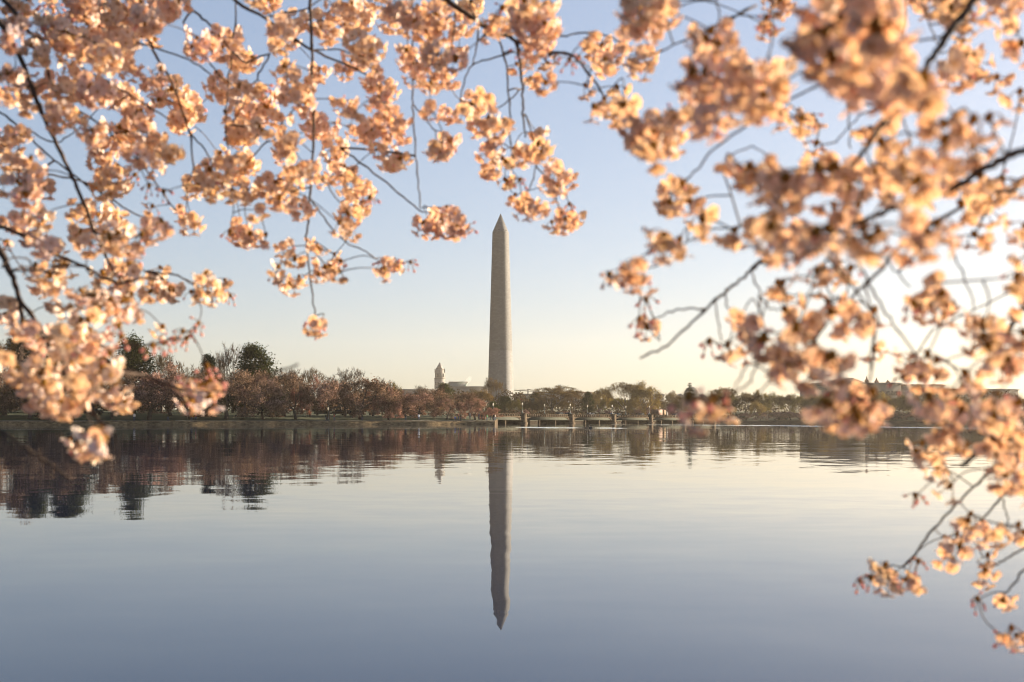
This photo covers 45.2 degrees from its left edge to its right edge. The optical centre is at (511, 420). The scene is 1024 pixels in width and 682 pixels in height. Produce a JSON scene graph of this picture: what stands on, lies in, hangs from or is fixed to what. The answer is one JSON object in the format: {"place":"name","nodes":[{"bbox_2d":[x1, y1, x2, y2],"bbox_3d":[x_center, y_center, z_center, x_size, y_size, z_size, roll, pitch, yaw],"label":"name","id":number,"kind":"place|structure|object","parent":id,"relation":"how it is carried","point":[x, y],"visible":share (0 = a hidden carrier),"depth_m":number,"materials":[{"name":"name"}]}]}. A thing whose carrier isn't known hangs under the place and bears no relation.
{"place":"outdoors","nodes":[
{"label":"outdoors","id":0,"kind":"place"},
{"bbox_2d":[0,0,185,273],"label":"cherry bough","id":1,"kind":"object","parent":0,"point":[103,40],"visible":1,"depth_m":2.60,"materials":[{"name":"pink plant"}]},
{"bbox_2d":[0,215,298,479],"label":"cherry bough","id":2,"kind":"object","parent":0,"point":[58,339],"visible":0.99,"depth_m":2.09,"materials":[{"name":"pink plant"}]},
{"bbox_2d":[121,0,293,250],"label":"cherry bough","id":3,"kind":"object","parent":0,"point":[244,126],"visible":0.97,"depth_m":2.87,"materials":[{"name":"pink plant"}]},
{"bbox_2d":[0,409,495,420],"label":"grass bank","id":4,"kind":"structure","parent":0,"point":[21,415],"depth_m":296.71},
{"bbox_2d":[0,365,6,387],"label":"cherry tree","id":5,"kind":"object","parent":4,"relation":"on","point":[1,376],"visible":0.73,"depth_m":259.22,"materials":[{"name":"pink plant"}]},
{"bbox_2d":[0,336,29,411],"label":"bare tree","id":6,"kind":"object","parent":4,"relation":"on","point":[10,342],"visible":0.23,"depth_m":313.16,"materials":[{"name":"brown plant"}]},
{"bbox_2d":[0,339,29,415],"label":"cherry tree","id":7,"kind":"object","parent":4,"relation":"on","point":[15,354],"visible":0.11,"depth_m":278.83,"materials":[{"name":"pink plant"}]},
{"bbox_2d":[3,335,59,410],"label":"evergreen tree","id":8,"kind":"object","parent":4,"relation":"on","point":[29,350],"visible":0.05,"depth_m":307.32,"materials":[{"name":"green plant"}]},
{"bbox_2d":[0,376,66,418],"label":"cherry tree","id":9,"kind":"object","parent":4,"relation":"on","point":[5,402],"visible":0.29,"depth_m":265.54,"materials":[{"name":"pink plant"}]},
{"bbox_2d":[10,355,73,415],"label":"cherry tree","id":10,"kind":"object","parent":4,"relation":"on","point":[14,397],"visible":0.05,"depth_m":278.24,"materials":[{"name":"pink plant"}]},
{"bbox_2d":[34,377,96,419],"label":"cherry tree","id":11,"kind":"object","parent":4,"relation":"on","point":[39,413],"visible":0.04,"depth_m":265.73,"materials":[{"name":"pink plant"}]},
{"bbox_2d":[59,353,119,413],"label":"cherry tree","id":12,"kind":"object","parent":4,"relation":"on","point":[93,407],"visible":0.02,"depth_m":288.83,"materials":[{"name":"pink plant"}]},
{"bbox_2d":[87,375,151,418],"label":"cherry tree","id":13,"kind":"object","parent":4,"relation":"on","point":[126,379],"visible":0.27,"depth_m":275.04,"materials":[{"name":"pink plant"}]},
{"bbox_2d":[99,329,162,412],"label":"evergreen tree","id":14,"kind":"object","parent":4,"relation":"on","point":[135,361],"visible":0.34,"depth_m":317.64,"materials":[{"name":"green plant"}]},
{"bbox_2d":[120,371,189,419],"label":"cherry tree","id":15,"kind":"object","parent":4,"relation":"on","point":[154,387],"visible":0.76,"depth_m":271.85,"materials":[{"name":"pink plant"}]},
{"bbox_2d":[131,358,184,415],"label":"cherry tree","id":16,"kind":"object","parent":4,"relation":"on","point":[170,370],"visible":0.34,"depth_m":294.80,"materials":[{"name":"pink plant"}]},
{"bbox_2d":[149,349,172,411],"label":"bare tree","id":17,"kind":"object","parent":4,"relation":"on","point":[160,362],"visible":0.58,"depth_m":330.92,"materials":[{"name":"brown plant"}]},
{"bbox_2d":[172,359,195,411],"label":"bare tree","id":18,"kind":"object","parent":4,"relation":"on","point":[182,368],"visible":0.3,"depth_m":335.33,"materials":[{"name":"brown plant"}]},
{"bbox_2d":[166,374,224,418],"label":"cherry tree","id":19,"kind":"object","parent":4,"relation":"on","point":[207,409],"visible":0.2,"depth_m":285.25,"materials":[{"name":"pink plant"}]},
{"bbox_2d":[176,365,221,414],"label":"cherry tree","id":20,"kind":"object","parent":4,"relation":"on","point":[195,374],"visible":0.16,"depth_m":301.47,"materials":[{"name":"pink plant"}]},
{"bbox_2d":[197,352,222,406],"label":"evergreen tree","id":21,"kind":"object","parent":4,"relation":"on","point":[209,360],"visible":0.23,"depth_m":331.23,"materials":[{"name":"green plant"}]},
{"bbox_2d":[182,369,259,419],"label":"cherry tree","id":22,"kind":"object","parent":4,"relation":"on","point":[246,379],"visible":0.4,"depth_m":281.44,"materials":[{"name":"pink plant"}]},
{"bbox_2d":[214,351,229,411],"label":"bare tree","id":23,"kind":"object","parent":4,"relation":"on","point":[218,355],"visible":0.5,"depth_m":335.12,"materials":[{"name":"brown plant"}]},
{"bbox_2d":[0,384,445,411],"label":"woods","id":24,"kind":"object","parent":4,"relation":"on","point":[314,406],"visible":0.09,"depth_m":382.50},
{"bbox_2d":[216,341,241,412],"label":"bare tree","id":25,"kind":"object","parent":4,"relation":"on","point":[229,359],"visible":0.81,"depth_m":332.71,"materials":[{"name":"brown plant"}]},
{"bbox_2d":[224,368,282,415],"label":"cherry tree","id":26,"kind":"object","parent":4,"relation":"on","point":[255,376],"visible":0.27,"depth_m":302.34,"materials":[{"name":"pink plant"}]},
{"bbox_2d":[220,341,289,412],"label":"evergreen tree","id":27,"kind":"object","parent":4,"relation":"on","point":[250,353],"visible":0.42,"depth_m":330.73,"materials":[{"name":"green plant"}]},
{"bbox_2d":[230,374,292,419],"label":"cherry tree","id":28,"kind":"object","parent":4,"relation":"on","point":[248,393],"visible":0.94,"depth_m":287.19,"materials":[{"name":"pink plant"}]},
{"bbox_2d":[253,369,314,415],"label":"cherry tree","id":29,"kind":"object","parent":4,"relation":"on","point":[285,379],"visible":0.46,"depth_m":310.58,"materials":[{"name":"pink plant"}]},
{"bbox_2d":[262,373,315,418],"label":"cherry tree","id":30,"kind":"object","parent":4,"relation":"on","point":[303,387],"visible":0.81,"depth_m":291.66,"materials":[{"name":"pink plant"}]},
{"bbox_2d":[287,374,324,416],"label":"cherry tree","id":31,"kind":"object","parent":4,"relation":"on","point":[293,397],"visible":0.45,"depth_m":307.17,"materials":[{"name":"pink plant"}]},
{"bbox_2d":[302,365,327,410],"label":"bare tree","id":32,"kind":"object","parent":4,"relation":"on","point":[311,375],"visible":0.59,"depth_m":350.41,"materials":[{"name":"brown plant"}]},
{"bbox_2d":[300,376,363,419],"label":"cherry tree","id":33,"kind":"object","parent":4,"relation":"on","point":[331,391],"visible":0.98,"depth_m":294.03,"materials":[{"name":"pink plant"}]},
{"bbox_2d":[321,367,351,414],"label":"bare tree","id":34,"kind":"object","parent":4,"relation":"on","point":[339,374],"visible":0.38,"depth_m":333.13,"materials":[{"name":"brown plant"}]},
{"bbox_2d":[315,381,365,416],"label":"cherry tree","id":35,"kind":"object","parent":4,"relation":"on","point":[351,410],"visible":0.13,"depth_m":317.19,"materials":[{"name":"pink plant"}]},
{"bbox_2d":[340,367,364,409],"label":"bare tree","id":36,"kind":"object","parent":4,"relation":"on","point":[357,372],"visible":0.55,"depth_m":332.54,"materials":[{"name":"brown plant"}]},
{"bbox_2d":[318,375,403,418],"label":"cherry tree","id":37,"kind":"object","parent":4,"relation":"on","point":[376,388],"visible":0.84,"depth_m":301.75,"materials":[{"name":"pink plant"}]},
{"bbox_2d":[357,388,391,415],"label":"cherry tree","id":38,"kind":"object","parent":4,"relation":"on","point":[369,409],"visible":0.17,"depth_m":321.55,"materials":[{"name":"pink plant"}]},
{"bbox_2d":[367,387,403,420],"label":"cherry tree","id":39,"kind":"object","parent":4,"relation":"on","point":[382,402],"visible":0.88,"depth_m":299.60,"materials":[{"name":"pink plant"}]},
{"bbox_2d":[396,390,425,416],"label":"cherry tree","id":40,"kind":"object","parent":4,"relation":"on","point":[421,407],"visible":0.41,"depth_m":321.08,"materials":[{"name":"pink plant"}]},
{"bbox_2d":[389,391,435,418],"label":"cherry tree","id":41,"kind":"object","parent":4,"relation":"on","point":[409,402],"visible":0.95,"depth_m":305.36,"materials":[{"name":"pink plant"}]},
{"bbox_2d":[411,388,456,415],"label":"cherry tree","id":42,"kind":"object","parent":4,"relation":"on","point":[443,396],"visible":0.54,"depth_m":323.99,"materials":[{"name":"pink plant"}]},
{"bbox_2d":[427,397,469,419],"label":"cherry tree","id":43,"kind":"object","parent":4,"relation":"on","point":[434,413],"visible":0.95,"depth_m":312.94,"materials":[{"name":"pink plant"}]},
{"bbox_2d":[447,392,485,416],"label":"cherry tree","id":44,"kind":"object","parent":4,"relation":"on","point":[469,396],"visible":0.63,"depth_m":332.18,"materials":[{"name":"pink plant"}]},
{"bbox_2d":[457,397,487,419],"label":"cherry tree","id":45,"kind":"object","parent":4,"relation":"on","point":[471,410],"visible":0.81,"depth_m":315.14,"materials":[{"name":"pink plant"}]},
{"bbox_2d":[479,407,502,419],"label":"cherry tree","id":46,"kind":"object","parent":4,"relation":"on","point":[490,411],"visible":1,"depth_m":313.63,"materials":[{"name":"pink plant"}]},
{"bbox_2d":[233,0,418,339],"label":"cherry bough","id":47,"kind":"object","parent":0,"point":[364,49],"visible":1,"depth_m":2.84,"materials":[{"name":"pink plant"}]},
{"bbox_2d":[340,0,661,242],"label":"cherry bough","id":48,"kind":"object","parent":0,"point":[521,18],"visible":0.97,"depth_m":2.64,"materials":[{"name":"pink plant"}]},
{"bbox_2d":[0,423,1023,681],"bbox_3d":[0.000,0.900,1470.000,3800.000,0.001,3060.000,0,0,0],"label":"water","id":49,"kind":"structure","parent":0,"point":[444,553],"depth_m":8.15,"materials":[{"name":"blue liquid"}]},
{"bbox_2d":[0,420,494,424],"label":"seawall","id":50,"kind":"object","parent":49,"relation":"in","point":[172,422],"visible":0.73,"depth_m":278.65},
{"bbox_2d":[368,412,706,423],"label":"road bridge","id":51,"kind":"structure","parent":49,"relation":"in","point":[520,418],"depth_m":412.19,"materials":[{"name":"concrete"}]},
{"bbox_2d":[651,409,667,416],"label":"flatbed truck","id":52,"kind":"object","parent":51,"relation":"on","point":[655,412],"visible":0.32,"depth_m":471.05,"materials":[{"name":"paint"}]},
{"bbox_2d":[589,424,937,427],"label":"ripple line","id":53,"kind":"object","parent":49,"relation":"on","point":[753,425],"visible":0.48,"depth_m":229.38,"materials":[{"name":"white liquid"}]},
{"bbox_2d":[0,0,1023,409],"label":"sky","id":54,"kind":"structure","parent":0,"point":[569,331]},
{"bbox_2d":[18,403,1023,420],"bbox_3d":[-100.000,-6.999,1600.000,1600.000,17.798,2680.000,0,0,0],"label":"land","id":55,"kind":"structure","parent":0,"point":[797,411],"depth_m":548.62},
{"bbox_2d":[434,362,445,388],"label":"clock tower","id":56,"kind":"structure","parent":55,"relation":"on","point":[439,378],"depth_m":1896.86,"materials":[{"name":"stone"}]},
{"bbox_2d":[435,383,455,409],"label":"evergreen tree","id":57,"kind":"object","parent":55,"relation":"on","point":[448,389],"visible":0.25,"depth_m":558.45,"materials":[{"name":"green plant"}]},
{"bbox_2d":[448,382,487,402],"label":"museum building","id":58,"kind":"structure","parent":55,"relation":"on","point":[462,386],"depth_m":1500.00,"materials":[{"name":"grey stone"}]},
{"bbox_2d":[471,389,492,410],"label":"budding tree","id":59,"kind":"object","parent":55,"relation":"on","point":[484,394],"visible":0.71,"depth_m":557.99,"materials":[{"name":"green plant"}]},
{"bbox_2d":[485,400,500,412],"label":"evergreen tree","id":60,"kind":"object","parent":55,"relation":"on","point":[491,405],"visible":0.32,"depth_m":469.43,"materials":[{"name":"green plant"}]},
{"bbox_2d":[482,377,507,401],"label":"bare tree","id":61,"kind":"object","parent":55,"relation":"on","point":[493,386],"visible":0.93,"depth_m":638.07,"materials":[{"name":"brown plant"}]},
{"bbox_2d":[488,214,512,400],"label":"obelisk","id":62,"kind":"object","parent":55,"relation":"on","point":[500,368],"visible":0.94,"depth_m":1095.19,"materials":[{"name":"stone"}]},
{"bbox_2d":[494,396,517,412],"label":"evergreen tree","id":63,"kind":"object","parent":55,"relation":"on","point":[503,401],"visible":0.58,"depth_m":517.89,"materials":[{"name":"green plant"}]},
{"bbox_2d":[505,398,523,412],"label":"budding tree","id":64,"kind":"object","parent":55,"relation":"on","point":[514,404],"visible":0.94,"depth_m":498.65,"materials":[{"name":"green plant"}]},
{"bbox_2d":[523,401,545,412],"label":"budding tree","id":65,"kind":"object","parent":55,"relation":"on","point":[538,405],"visible":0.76,"depth_m":541.87,"materials":[{"name":"green plant"}]},
{"bbox_2d":[534,397,555,410],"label":"budding tree","id":66,"kind":"object","parent":55,"relation":"on","point":[542,403],"visible":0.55,"depth_m":572.59,"materials":[{"name":"green plant"}]},
{"bbox_2d":[529,385,582,412],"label":"bare tree","id":67,"kind":"object","parent":55,"relation":"on","point":[558,390],"visible":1,"depth_m":557.27,"materials":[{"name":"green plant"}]},
{"bbox_2d":[548,399,574,411],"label":"budding tree","id":68,"kind":"object","parent":55,"relation":"on","point":[562,404],"visible":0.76,"depth_m":569.34,"materials":[{"name":"green plant"}]},
{"bbox_2d":[532,392,591,405],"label":"long gallery","id":69,"kind":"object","parent":55,"relation":"on","point":[563,399],"visible":0.04,"depth_m":1400.00,"materials":[{"name":"stone"}]},
{"bbox_2d":[559,390,583,410],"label":"bare tree","id":70,"kind":"object","parent":55,"relation":"on","point":[570,401],"visible":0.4,"depth_m":579.03,"materials":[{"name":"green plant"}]},
{"bbox_2d":[580,391,595,412],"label":"evergreen tree","id":71,"kind":"object","parent":55,"relation":"on","point":[587,398],"visible":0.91,"depth_m":543.78,"materials":[{"name":"green plant"}]},
{"bbox_2d":[589,385,612,412],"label":"budding tree","id":72,"kind":"object","parent":55,"relation":"on","point":[596,397],"visible":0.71,"depth_m":559.66,"materials":[{"name":"green plant"}]},
{"bbox_2d":[597,398,620,411],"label":"budding tree","id":73,"kind":"object","parent":55,"relation":"on","point":[602,404],"visible":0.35,"depth_m":571.58,"materials":[{"name":"green plant"}]},
{"bbox_2d":[607,397,626,410],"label":"budding tree","id":74,"kind":"object","parent":55,"relation":"on","point":[611,403],"visible":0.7,"depth_m":555.37,"materials":[{"name":"green plant"}]},
{"bbox_2d":[595,381,646,411],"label":"bare tree","id":75,"kind":"object","parent":55,"relation":"on","point":[624,387],"visible":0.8,"depth_m":536.93,"materials":[{"name":"brown plant"}]},
{"bbox_2d":[623,400,646,414],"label":"budding tree","id":76,"kind":"object","parent":55,"relation":"on","point":[630,404],"visible":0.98,"depth_m":524.14,"materials":[{"name":"green plant"}]},
{"bbox_2d":[628,380,664,413],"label":"budding tree","id":77,"kind":"object","parent":55,"relation":"on","point":[639,394],"visible":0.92,"depth_m":528.82,"materials":[{"name":"green plant"}]},
{"bbox_2d":[651,398,671,412],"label":"budding tree","id":78,"kind":"object","parent":55,"relation":"on","point":[664,405],"visible":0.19,"depth_m":571.17,"materials":[{"name":"green plant"}]},
{"bbox_2d":[663,390,679,403],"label":"bare tree","id":79,"kind":"object","parent":55,"relation":"on","point":[672,394],"visible":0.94,"depth_m":599.89,"materials":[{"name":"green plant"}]},
{"bbox_2d":[668,400,686,410],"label":"budding tree","id":80,"kind":"object","parent":55,"relation":"on","point":[678,405],"visible":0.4,"depth_m":557.95,"materials":[{"name":"green plant"}]},
{"bbox_2d":[669,387,704,410],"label":"domed museum","id":81,"kind":"structure","parent":55,"relation":"on","point":[695,392],"depth_m":1645.35,"materials":[{"name":"stone"}]},
{"bbox_2d":[358,408,1023,417],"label":"undergrowth","id":82,"kind":"object","parent":55,"relation":"on","point":[563,411],"visible":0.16,"depth_m":508.85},
{"bbox_2d":[420,389,1023,411],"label":"woods","id":83,"kind":"object","parent":55,"relation":"on","point":[525,399],"visible":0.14,"depth_m":586.18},
{"bbox_2d":[718,392,741,414],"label":"budding tree","id":84,"kind":"object","parent":55,"relation":"on","point":[734,400],"visible":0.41,"depth_m":598.76,"materials":[{"name":"green plant"}]},
{"bbox_2d":[733,412,753,419],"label":"cherry tree","id":85,"kind":"object","parent":55,"relation":"on","point":[748,415],"visible":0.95,"depth_m":545.52,"materials":[{"name":"pink plant"}]},
{"bbox_2d":[736,391,754,412],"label":"budding tree","id":86,"kind":"object","parent":55,"relation":"on","point":[744,397],"visible":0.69,"depth_m":607.92,"materials":[{"name":"green plant"}]},
{"bbox_2d":[749,400,766,417],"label":"budding tree","id":87,"kind":"object","parent":55,"relation":"on","point":[754,404],"visible":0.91,"depth_m":558.69,"materials":[{"name":"green plant"}]},
{"bbox_2d":[752,389,771,412],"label":"budding tree","id":88,"kind":"object","parent":55,"relation":"on","point":[759,397],"visible":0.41,"depth_m":599.84,"materials":[{"name":"green plant"}]},
{"bbox_2d":[754,411,769,420],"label":"cherry tree","id":89,"kind":"object","parent":55,"relation":"on","point":[764,413],"visible":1,"depth_m":542.80,"materials":[{"name":"pink plant"}]},
{"bbox_2d":[759,391,786,412],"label":"budding tree","id":90,"kind":"object","parent":55,"relation":"on","point":[768,402],"visible":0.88,"depth_m":587.11,"materials":[{"name":"green plant"}]},
{"bbox_2d":[775,411,799,419],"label":"cherry tree","id":91,"kind":"object","parent":55,"relation":"on","point":[793,415],"visible":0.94,"depth_m":538.15,"materials":[{"name":"pink plant"}]},
{"bbox_2d":[776,393,802,411],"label":"budding tree","id":92,"kind":"object","parent":55,"relation":"on","point":[788,398],"visible":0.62,"depth_m":579.23,"materials":[{"name":"green plant"}]},
{"bbox_2d":[789,395,818,415],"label":"budding tree","id":93,"kind":"object","parent":55,"relation":"on","point":[804,402],"visible":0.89,"depth_m":558.23,"materials":[{"name":"green plant"}]},
{"bbox_2d":[806,394,835,411],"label":"budding tree","id":94,"kind":"object","parent":55,"relation":"on","point":[813,400],"visible":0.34,"depth_m":555.80,"materials":[{"name":"green plant"}]},
{"bbox_2d":[800,378,865,409],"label":"classical offices","id":95,"kind":"structure","parent":55,"relation":"on","point":[822,389],"depth_m":900.00,"materials":[{"name":"grey stone"}]},
{"bbox_2d":[864,376,901,408],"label":"wing","id":96,"kind":"structure","parent":55,"relation":"on","point":[893,390],"depth_m":920.00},
{"bbox_2d":[871,391,895,409],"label":"budding tree","id":97,"kind":"object","parent":55,"relation":"on","point":[880,398],"visible":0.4,"depth_m":536.96,"materials":[{"name":"green plant"}]},
{"bbox_2d":[886,395,913,414],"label":"budding tree","id":98,"kind":"object","parent":55,"relation":"on","point":[899,399],"visible":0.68,"depth_m":531.12,"materials":[{"name":"green plant"}]},
{"bbox_2d":[899,396,926,411],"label":"budding tree","id":99,"kind":"object","parent":55,"relation":"on","point":[921,404],"visible":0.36,"depth_m":530.86,"materials":[{"name":"green plant"}]},
{"bbox_2d":[901,384,945,409],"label":"terrace block","id":100,"kind":"structure","parent":55,"relation":"on","point":[904,387],"depth_m":950.00,"materials":[{"name":"stone"}]},
{"bbox_2d":[955,389,1019,400],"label":"waterside offices","id":101,"kind":"structure","parent":55,"relation":"on","point":[1013,391],"depth_m":980.00,"materials":[{"name":"stone"}]},
{"bbox_2d":[527,421,1023,422],"bbox_3d":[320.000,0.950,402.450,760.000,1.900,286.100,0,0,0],"label":"shore edge","id":102,"kind":"object","parent":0,"point":[791,422],"visible":0.14,"depth_m":513.15,"materials":[{"name":"stone"}]},
{"bbox_2d":[600,87,1023,407],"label":"cherry bough","id":103,"kind":"object","parent":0,"point":[886,175],"visible":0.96,"depth_m":1.31,"materials":[{"name":"pink plant"}]},
{"bbox_2d":[668,186,1019,438],"bbox_3d":[0.426,-0.139,1.522,0.417,0.320,0.788,0,0,11],"label":"cherry bough","id":104,"kind":"object","parent":103,"relation":"attached to","point":[784,359],"visible":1,"depth_m":1.42,"materials":[{"name":"pink plant"}]},
{"bbox_2d":[613,0,1023,218],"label":"cherry bough","id":105,"kind":"object","parent":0,"point":[849,43],"visible":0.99,"depth_m":1.39,"materials":[{"name":"pink plant"}]},
{"bbox_2d":[853,213,1023,653],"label":"cherry bough","id":106,"kind":"object","parent":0,"point":[996,429],"visible":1,"depth_m":1.59,"materials":[{"name":"pink plant"}]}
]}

